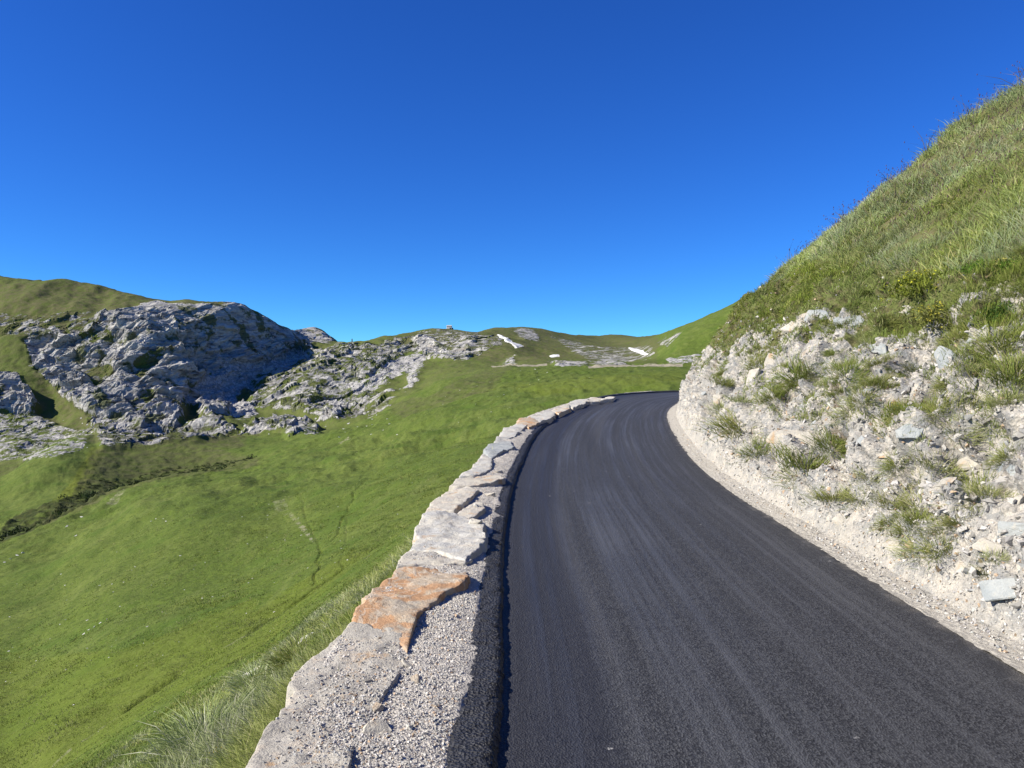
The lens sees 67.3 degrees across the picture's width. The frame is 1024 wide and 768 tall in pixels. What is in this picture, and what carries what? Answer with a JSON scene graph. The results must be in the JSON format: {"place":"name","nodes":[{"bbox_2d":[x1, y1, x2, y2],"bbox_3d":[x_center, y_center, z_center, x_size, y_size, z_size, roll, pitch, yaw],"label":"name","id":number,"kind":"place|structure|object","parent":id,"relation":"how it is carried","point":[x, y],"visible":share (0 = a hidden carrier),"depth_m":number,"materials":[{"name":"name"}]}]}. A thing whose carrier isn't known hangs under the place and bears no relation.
{"place":"outdoors","nodes":[
{"label":"outdoors","id":0,"kind":"place"},
{"bbox_2d":[0,276,736,767],"bbox_3d":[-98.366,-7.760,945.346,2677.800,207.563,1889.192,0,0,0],"label":"hills","id":1,"kind":"structure","parent":0,"point":[124,374],"depth_m":153.90,"materials":[{"name":"plant"}]},
{"bbox_2d":[0,454,256,540],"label":"shrubbery","id":2,"kind":"object","parent":1,"relation":"on","point":[86,495],"visible":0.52,"depth_m":157.31,"materials":[{"name":"green plant"}]},
{"bbox_2d":[113,678,267,767],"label":"grass tussock","id":3,"kind":"object","parent":1,"relation":"on","point":[189,728],"depth_m":8.97,"materials":[{"name":"plant"}]},
{"bbox_2d":[203,653,275,703],"bbox_3d":[-4.043,4.524,12.052,1.626,0.375,1.833,-16,-1,4],"label":"grass tussock","id":4,"kind":"object","parent":1,"relation":"on","point":[241,681],"depth_m":11.98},
{"bbox_2d":[1,443,492,767],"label":"slope grass","id":5,"kind":"structure","parent":1,"relation":"on","point":[237,737],"depth_m":11.40,"materials":[{"name":"plant"}]},
{"bbox_2d":[237,622,322,698],"bbox_3d":[-2.818,3.502,10.171,1.557,0.416,1.599,-17,0,-1],"label":"grass tussock","id":6,"kind":"object","parent":1,"relation":"on","point":[286,652],"depth_m":10.13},
{"bbox_2d":[245,391,647,767],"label":"stone wall","id":7,"kind":"structure","parent":1,"relation":"on","point":[376,612],"depth_m":4.83,"materials":[{"name":"beige stone"}]},
{"bbox_2d":[361,719,391,734],"bbox_3d":[-0.651,1.649,3.665,0.150,0.063,0.088,-2,4,-35],"label":"loose stone","id":8,"kind":"object","parent":7,"relation":"on","point":[379,727],"visible":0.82,"depth_m":3.67,"materials":[{"name":"beige stone"}]},
{"bbox_2d":[257,441,503,767],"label":"grit","id":9,"kind":"object","parent":7,"relation":"on","point":[361,703],"visible":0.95,"depth_m":3.91,"materials":[{"name":"gravel"}]},
{"bbox_2d":[401,658,414,667],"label":"loose stone","id":10,"kind":"object","parent":7,"relation":"on","point":[406,663],"visible":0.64,"depth_m":4.42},
{"bbox_2d":[263,406,559,767],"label":"gravel","id":11,"kind":"structure","parent":7,"relation":"on","point":[378,750],"depth_m":3.97,"materials":[{"name":"gravel"}]},
{"bbox_2d":[372,702,383,712],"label":"loose stone","id":12,"kind":"object","parent":11,"relation":"on","point":[377,707],"visible":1,"depth_m":3.87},
{"bbox_2d":[410,674,420,683],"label":"loose stone","id":13,"kind":"object","parent":11,"relation":"on","point":[416,678],"visible":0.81,"depth_m":4.22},
{"bbox_2d":[469,518,481,523],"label":"loose stone","id":14,"kind":"object","parent":7,"relation":"on","point":[473,521],"visible":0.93,"depth_m":7.81,"materials":[{"name":"beige stone"}]},
{"bbox_2d":[498,334,522,347],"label":"snow patch","id":15,"kind":"object","parent":1,"relation":"on","point":[507,340],"visible":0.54,"depth_m":492.64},
{"bbox_2d":[628,347,647,354],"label":"snow patch","id":16,"kind":"object","parent":1,"relation":"on","point":[642,352],"visible":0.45,"depth_m":431.38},
{"bbox_2d":[0,0,1023,341],"label":"sky","id":17,"kind":"structure","parent":0,"point":[357,170],"materials":[{"name":"blue"}]},
{"bbox_2d":[497,392,1023,767],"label":"road","id":18,"kind":"structure","parent":0,"point":[668,602],"depth_m":5.04,"materials":[{"name":"asphalt"}]},
{"bbox_2d":[446,390,678,767],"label":"kerb","id":19,"kind":"structure","parent":18,"relation":"on","point":[475,740],"depth_m":4.53,"materials":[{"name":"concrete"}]},
{"bbox_2d":[667,88,1023,673],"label":"hillside","id":20,"kind":"structure","parent":0,"point":[1006,511],"depth_m":8.60,"materials":[{"name":"stone"}]},
{"bbox_2d":[703,399,723,416],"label":"grass tuft","id":21,"kind":"object","parent":20,"relation":"on","point":[715,407],"visible":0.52,"depth_m":14.11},
{"bbox_2d":[713,395,722,406],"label":"rock","id":22,"kind":"object","parent":20,"relation":"on","point":[718,397],"visible":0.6,"depth_m":14.85,"materials":[{"name":"grey stone"}]},
{"bbox_2d":[704,373,736,387],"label":"grass tuft","id":23,"kind":"object","parent":20,"relation":"on","point":[716,380],"visible":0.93,"depth_m":15.06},
{"bbox_2d":[692,401,762,447],"bbox_3d":[3.820,0.584,12.581,2.054,0.282,2.391,-15,16,5],"label":"grass tuft","id":24,"kind":"object","parent":20,"relation":"on","point":[731,424],"visible":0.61,"depth_m":12.70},
{"bbox_2d":[714,393,752,403],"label":"grass tuft","id":25,"kind":"object","parent":20,"relation":"on","point":[744,399],"visible":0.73,"depth_m":13.03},
{"bbox_2d":[724,431,773,466],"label":"grass tuft","id":26,"kind":"object","parent":20,"relation":"on","point":[757,446],"visible":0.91,"depth_m":11.15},
{"bbox_2d":[732,348,769,374],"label":"grass tuft","id":27,"kind":"object","parent":20,"relation":"on","point":[752,364],"visible":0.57,"depth_m":14.54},
{"bbox_2d":[746,368,760,386],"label":"rock","id":28,"kind":"object","parent":20,"relation":"on","point":[752,373],"visible":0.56,"depth_m":13.26,"materials":[{"name":"grey stone"}]},
{"bbox_2d":[764,353,774,367],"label":"rock","id":29,"kind":"object","parent":20,"relation":"on","point":[768,360],"visible":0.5,"depth_m":13.63,"materials":[{"name":"grey stone"}]},
{"bbox_2d":[744,374,805,411],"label":"grass tuft","id":30,"kind":"object","parent":20,"relation":"on","point":[764,397],"visible":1,"depth_m":11.89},
{"bbox_2d":[749,334,822,409],"bbox_3d":[4.368,-0.132,12.095,0.352,1.586,1.402,42,-4,-8],"label":"grass tuft","id":31,"kind":"object","parent":20,"relation":"on","point":[796,369],"visible":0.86,"depth_m":12.10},
{"bbox_2d":[751,435,830,475],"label":"grass tuft","id":32,"kind":"object","parent":20,"relation":"on","point":[812,466],"visible":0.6,"depth_m":9.00,"materials":[{"name":"plant"}]},
{"bbox_2d":[766,429,818,446],"bbox_3d":[3.555,0.691,9.703,0.307,0.187,0.644,-33,27,-30],"label":"rock","id":33,"kind":"object","parent":20,"relation":"on","point":[773,435],"visible":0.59,"depth_m":9.71,"materials":[{"name":"grey stone"}]},
{"bbox_2d":[760,448,826,497],"bbox_3d":[3.358,1.037,9.029,0.898,0.160,0.901,-32,30,-6],"label":"grass tuft","id":34,"kind":"object","parent":20,"relation":"on","point":[787,477],"visible":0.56,"depth_m":9.09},
{"bbox_2d":[781,312,806,332],"bbox_3d":[5.185,-1.069,14.000,0.219,0.350,0.781,13,-26,-20],"label":"rock","id":35,"kind":"object","parent":20,"relation":"on","point":[788,327],"visible":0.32,"depth_m":14.00,"materials":[{"name":"grey stone"}]},
{"bbox_2d":[779,376,811,388],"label":"grass tuft","id":36,"kind":"object","parent":20,"relation":"on","point":[792,384],"visible":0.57,"depth_m":11.89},
{"bbox_2d":[791,365,824,383],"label":"grass tuft","id":37,"kind":"object","parent":20,"relation":"on","point":[810,376],"visible":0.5,"depth_m":11.81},
{"bbox_2d":[800,402,829,423],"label":"grass tuft","id":38,"kind":"object","parent":20,"relation":"on","point":[820,415],"visible":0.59,"depth_m":10.17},
{"bbox_2d":[804,309,828,321],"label":"rock","id":39,"kind":"object","parent":20,"relation":"on","point":[821,312],"visible":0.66,"depth_m":12.83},
{"bbox_2d":[798,423,846,464],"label":"grass tuft","id":40,"kind":"object","parent":20,"relation":"on","point":[842,448],"visible":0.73,"depth_m":8.79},
{"bbox_2d":[799,486,853,505],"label":"grass tuft","id":41,"kind":"object","parent":20,"relation":"on","point":[828,496],"visible":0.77,"depth_m":8.04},
{"bbox_2d":[816,385,843,399],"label":"grass tuft","id":42,"kind":"object","parent":20,"relation":"on","point":[829,394],"visible":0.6,"depth_m":9.60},
{"bbox_2d":[831,513,844,525],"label":"rock","id":43,"kind":"object","parent":20,"relation":"on","point":[838,520],"visible":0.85,"depth_m":7.78,"materials":[{"name":"grey stone"}]},
{"bbox_2d":[820,356,856,371],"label":"grass tuft","id":44,"kind":"object","parent":20,"relation":"on","point":[840,364],"visible":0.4,"depth_m":10.42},
{"bbox_2d":[823,318,855,329],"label":"grass tuft","id":45,"kind":"object","parent":20,"relation":"on","point":[836,324],"visible":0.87,"depth_m":12.14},
{"bbox_2d":[810,349,872,392],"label":"grass tuft","id":46,"kind":"object","parent":20,"relation":"on","point":[838,368],"visible":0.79,"depth_m":9.45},
{"bbox_2d":[809,390,884,433],"bbox_3d":[3.727,0.314,8.633,0.938,0.157,0.870,-33,15,12],"label":"grass tuft","id":47,"kind":"object","parent":20,"relation":"on","point":[832,415],"visible":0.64,"depth_m":8.70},
{"bbox_2d":[673,384,1023,660],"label":"gravel","id":48,"kind":"structure","parent":20,"relation":"on","point":[964,594],"depth_m":6.36,"materials":[{"name":"gravel"}]},
{"bbox_2d":[833,315,863,326],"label":"rock","id":49,"kind":"object","parent":20,"relation":"on","point":[850,324],"visible":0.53,"depth_m":12.11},
{"bbox_2d":[829,481,872,517],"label":"grass tuft","id":50,"kind":"object","parent":20,"relation":"on","point":[851,497],"visible":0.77,"depth_m":7.76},
{"bbox_2d":[679,268,1023,613],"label":"rubble","id":51,"kind":"object","parent":20,"relation":"on","point":[1008,540],"visible":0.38,"depth_m":7.29,"materials":[{"name":"stone"}]},
{"bbox_2d":[689,245,1023,454],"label":"sparse grass","id":52,"kind":"structure","parent":20,"relation":"on","point":[761,325],"depth_m":11.81,"materials":[{"name":"plant"}]},
{"bbox_2d":[832,462,882,489],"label":"grass tuft","id":53,"kind":"object","parent":20,"relation":"on","point":[862,474],"visible":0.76,"depth_m":7.71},
{"bbox_2d":[846,331,874,346],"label":"grass tuft","id":54,"kind":"object","parent":20,"relation":"on","point":[864,341],"visible":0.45,"depth_m":10.55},
{"bbox_2d":[835,381,889,420],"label":"grass tuft","id":55,"kind":"object","parent":20,"relation":"on","point":[850,401],"visible":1,"depth_m":8.34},
{"bbox_2d":[845,372,892,389],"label":"grass tuft","id":56,"kind":"object","parent":20,"relation":"on","point":[883,377],"visible":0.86,"depth_m":8.64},
{"bbox_2d":[848,282,891,295],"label":"grass tuft","id":57,"kind":"object","parent":20,"relation":"on","point":[866,291],"visible":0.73,"depth_m":12.42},
{"bbox_2d":[727,77,1023,348],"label":"long grass","id":58,"kind":"structure","parent":20,"relation":"on","point":[818,247],"depth_m":13.39,"materials":[{"name":"plant"}]},
{"bbox_2d":[870,343,886,354],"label":"rock","id":59,"kind":"object","parent":20,"relation":"on","point":[880,349],"visible":0.84,"depth_m":10.08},
{"bbox_2d":[845,371,913,391],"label":"grass tuft","id":60,"kind":"object","parent":20,"relation":"on","point":[885,383],"visible":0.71,"depth_m":8.58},
{"bbox_2d":[855,350,903,367],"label":"grass tuft","id":61,"kind":"object","parent":20,"relation":"on","point":[874,363],"visible":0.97,"depth_m":8.85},
{"bbox_2d":[866,504,901,533],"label":"grass tuft","id":62,"kind":"object","parent":20,"relation":"on","point":[882,522],"visible":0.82,"depth_m":6.94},
{"bbox_2d":[855,484,914,513],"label":"grass tuft","id":63,"kind":"object","parent":20,"relation":"on","point":[882,501],"visible":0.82,"depth_m":7.07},
{"bbox_2d":[859,309,910,330],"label":"grass tuft","id":64,"kind":"object","parent":20,"relation":"on","point":[895,322],"visible":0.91,"depth_m":10.93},
{"bbox_2d":[869,448,910,483],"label":"grass tuft","id":65,"kind":"object","parent":20,"relation":"on","point":[890,466],"visible":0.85,"depth_m":7.43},
{"bbox_2d":[884,538,899,555],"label":"rock","id":66,"kind":"object","parent":20,"relation":"on","point":[891,541],"visible":0.42,"depth_m":6.73,"materials":[{"name":"grey stone"}]},
{"bbox_2d":[872,396,930,418],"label":"grass tuft","id":67,"kind":"object","parent":20,"relation":"on","point":[895,407],"visible":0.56,"depth_m":7.86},
{"bbox_2d":[871,476,932,516],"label":"grass tuft","id":68,"kind":"object","parent":20,"relation":"on","point":[908,503],"visible":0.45,"depth_m":6.92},
{"bbox_2d":[881,510,922,545],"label":"grass tuft","id":69,"kind":"object","parent":20,"relation":"on","point":[896,530],"visible":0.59,"depth_m":6.70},
{"bbox_2d":[867,530,942,566],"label":"grass tuft","id":70,"kind":"object","parent":20,"relation":"on","point":[909,549],"visible":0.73,"depth_m":6.41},
{"bbox_2d":[891,466,922,492],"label":"grass tuft","id":71,"kind":"object","parent":20,"relation":"on","point":[913,480],"visible":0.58,"depth_m":7.19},
{"bbox_2d":[895,423,923,439],"bbox_3d":[3.715,0.445,7.167,0.078,0.149,0.263,25,-18,-35],"label":"rock","id":72,"kind":"object","parent":20,"relation":"on","point":[903,432],"visible":0.98,"depth_m":7.15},
{"bbox_2d":[896,360,922,374],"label":"grass tuft","id":73,"kind":"object","parent":20,"relation":"on","point":[911,367],"visible":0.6,"depth_m":8.80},
{"bbox_2d":[873,266,947,305],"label":"flowering plant","id":74,"kind":"object","parent":20,"relation":"on","point":[907,282],"visible":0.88,"depth_m":10.86,"materials":[{"name":"green plant"}]},
{"bbox_2d":[887,505,934,534],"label":"grass tuft","id":75,"kind":"object","parent":20,"relation":"on","point":[908,520],"visible":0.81,"depth_m":6.49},
{"bbox_2d":[889,301,964,334],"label":"flowering plant","id":76,"kind":"object","parent":20,"relation":"on","point":[928,316],"visible":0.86,"depth_m":8.93,"materials":[{"name":"green plant"}]},
{"bbox_2d":[891,385,964,431],"bbox_3d":[3.888,0.226,7.143,0.726,0.100,0.685,-19,25,52],"label":"grass tuft","id":77,"kind":"object","parent":20,"relation":"on","point":[931,405],"visible":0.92,"depth_m":7.11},
{"bbox_2d":[898,531,959,569],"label":"grass tuft","id":78,"kind":"object","parent":20,"relation":"on","point":[935,551],"visible":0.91,"depth_m":6.09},
{"bbox_2d":[908,513,954,543],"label":"grass tuft","id":79,"kind":"object","parent":20,"relation":"on","point":[923,536],"visible":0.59,"depth_m":6.26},
{"bbox_2d":[900,439,969,479],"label":"grass tuft","id":80,"kind":"object","parent":20,"relation":"on","point":[932,465],"visible":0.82,"depth_m":6.78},
{"bbox_2d":[924,364,964,398],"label":"grass tuft","id":81,"kind":"object","parent":20,"relation":"on","point":[938,386],"visible":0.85,"depth_m":7.55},
{"bbox_2d":[934,346,955,368],"bbox_3d":[4.454,-0.207,7.832,0.155,0.263,0.615,22,16,-4],"label":"rock","id":82,"kind":"object","parent":20,"relation":"on","point":[941,361],"visible":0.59,"depth_m":7.87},
{"bbox_2d":[936,477,956,486],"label":"rock","id":83,"kind":"object","parent":20,"relation":"on","point":[951,480],"visible":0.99,"depth_m":6.21,"materials":[{"name":"grey stone"}]},
{"bbox_2d":[933,323,967,348],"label":"grass tuft","id":84,"kind":"object","parent":20,"relation":"on","point":[956,332],"visible":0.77,"depth_m":8.46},
{"bbox_2d":[917,504,988,531],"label":"grass tuft","id":85,"kind":"object","parent":20,"relation":"on","point":[949,522],"visible":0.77,"depth_m":6.00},
{"bbox_2d":[921,461,998,521],"bbox_3d":[3.683,0.866,6.034,0.842,0.131,0.869,-33,25,2],"label":"grass tuft","id":86,"kind":"object","parent":20,"relation":"on","point":[976,479],"visible":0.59,"depth_m":6.15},
{"bbox_2d":[926,409,998,452],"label":"grass tuft","id":87,"kind":"object","parent":20,"relation":"on","point":[969,434],"visible":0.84,"depth_m":6.79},
{"bbox_2d":[932,337,996,371],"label":"grass tuft","id":88,"kind":"object","parent":20,"relation":"on","point":[967,358],"visible":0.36,"depth_m":7.69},
{"bbox_2d":[951,562,981,576],"bbox_3d":[3.444,1.423,5.835,0.152,0.092,0.256,-42,10,-15],"label":"rock","id":89,"kind":"object","parent":20,"relation":"on","point":[957,566],"visible":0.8,"depth_m":5.86,"materials":[{"name":"grey stone"}]},
{"bbox_2d":[945,388,991,410],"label":"grass tuft","id":90,"kind":"object","parent":20,"relation":"on","point":[971,399],"visible":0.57,"depth_m":7.08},
{"bbox_2d":[957,457,980,470],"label":"rock","id":91,"kind":"object","parent":20,"relation":"on","point":[964,460],"visible":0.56,"depth_m":6.73,"materials":[{"name":"grey stone"}]},
{"bbox_2d":[949,255,996,275],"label":"flowering plant","id":92,"kind":"object","parent":20,"relation":"on","point":[975,265],"visible":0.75,"depth_m":10.11,"materials":[{"name":"green plant"}]},
{"bbox_2d":[963,360,987,373],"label":"grass tuft","id":93,"kind":"object","parent":20,"relation":"on","point":[968,369],"visible":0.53,"depth_m":7.52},
{"bbox_2d":[955,403,1005,443],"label":"grass tuft","id":94,"kind":"object","parent":20,"relation":"on","point":[984,430],"visible":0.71,"depth_m":6.67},
{"bbox_2d":[948,479,1018,500],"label":"grass tuft","id":95,"kind":"object","parent":20,"relation":"on","point":[980,493],"visible":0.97,"depth_m":5.91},
{"bbox_2d":[951,343,1023,398],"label":"grass tuft","id":96,"kind":"object","parent":20,"relation":"on","point":[1010,378],"visible":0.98,"depth_m":6.80,"materials":[{"name":"plant"}]},
{"bbox_2d":[972,537,1002,552],"bbox_3d":[3.494,1.189,5.629,0.081,0.134,0.219,30,-10,-27],"label":"rock","id":97,"kind":"object","parent":20,"relation":"on","point":[981,543],"visible":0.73,"depth_m":5.62,"materials":[{"name":"grey stone"}]},
{"bbox_2d":[952,322,1023,355],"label":"grass tuft","id":98,"kind":"object","parent":20,"relation":"on","point":[983,346],"visible":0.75,"depth_m":7.66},
{"bbox_2d":[954,303,1023,374],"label":"grass tuft","id":99,"kind":"object","parent":20,"relation":"on","point":[1000,338],"visible":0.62,"depth_m":7.62,"materials":[{"name":"plant"}]},
{"bbox_2d":[973,544,1011,566],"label":"grass tuft","id":100,"kind":"object","parent":20,"relation":"on","point":[1002,558],"visible":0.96,"depth_m":5.43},
{"bbox_2d":[971,299,1018,326],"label":"flowering plant","id":101,"kind":"object","parent":20,"relation":"on","point":[996,308],"visible":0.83,"depth_m":8.13,"materials":[{"name":"green plant"}]},
{"bbox_2d":[978,578,1016,601],"bbox_3d":[3.396,1.402,5.246,0.114,0.181,0.361,35,-36,-24],"label":"rock","id":102,"kind":"object","parent":20,"relation":"on","point":[995,590],"visible":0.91,"depth_m":5.26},
{"bbox_2d":[976,287,1021,304],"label":"grass tuft","id":103,"kind":"object","parent":20,"relation":"on","point":[997,294],"visible":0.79,"depth_m":8.28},
{"bbox_2d":[974,355,1023,376],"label":"grass tuft","id":104,"kind":"object","parent":20,"relation":"on","point":[1008,367],"visible":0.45,"depth_m":6.96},
{"bbox_2d":[975,386,1023,410],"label":"grass tuft","id":105,"kind":"object","parent":20,"relation":"on","point":[1003,401],"visible":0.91,"depth_m":6.43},
{"bbox_2d":[981,256,1017,272],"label":"flowering plant","id":106,"kind":"object","parent":20,"relation":"on","point":[1006,262],"visible":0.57,"depth_m":8.86,"materials":[{"name":"green plant"}]},
{"bbox_2d":[979,434,1022,475],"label":"grass tuft","id":107,"kind":"object","parent":20,"relation":"on","point":[1000,455],"visible":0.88,"depth_m":6.13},
{"bbox_2d":[986,349,1023,365],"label":"grass tuft","id":108,"kind":"object","parent":20,"relation":"on","point":[1020,351],"visible":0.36,"depth_m":7.17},
{"bbox_2d":[988,389,1023,406],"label":"grass tuft","id":109,"kind":"object","parent":20,"relation":"on","point":[1009,398],"visible":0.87,"depth_m":6.42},
{"bbox_2d":[997,463,1021,475],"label":"rock","id":110,"kind":"object","parent":20,"relation":"on","point":[1009,468],"visible":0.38,"depth_m":6.03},
{"bbox_2d":[997,521,1023,538],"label":"rock","id":111,"kind":"object","parent":20,"relation":"on","point":[1012,528],"visible":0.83,"depth_m":5.50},
{"bbox_2d":[1000,295,1023,305],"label":"rock","id":112,"kind":"object","parent":20,"relation":"on","point":[1012,300],"visible":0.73,"depth_m":8.12,"materials":[{"name":"grey stone"}]},
{"bbox_2d":[1001,278,1023,292],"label":"grass tuft","id":113,"kind":"object","parent":20,"relation":"on","point":[1021,283],"visible":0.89,"depth_m":8.10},
{"bbox_2d":[1014,495,1023,504],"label":"rock","id":114,"kind":"object","parent":20,"relation":"on","point":[1019,499],"visible":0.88,"depth_m":5.64,"materials":[{"name":"grey stone"}]},
{"bbox_2d":[780,61,1023,263],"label":"seed grass","id":115,"kind":"structure","parent":0,"point":[976,107],"depth_m":16.09,"materials":[{"name":"plant"}]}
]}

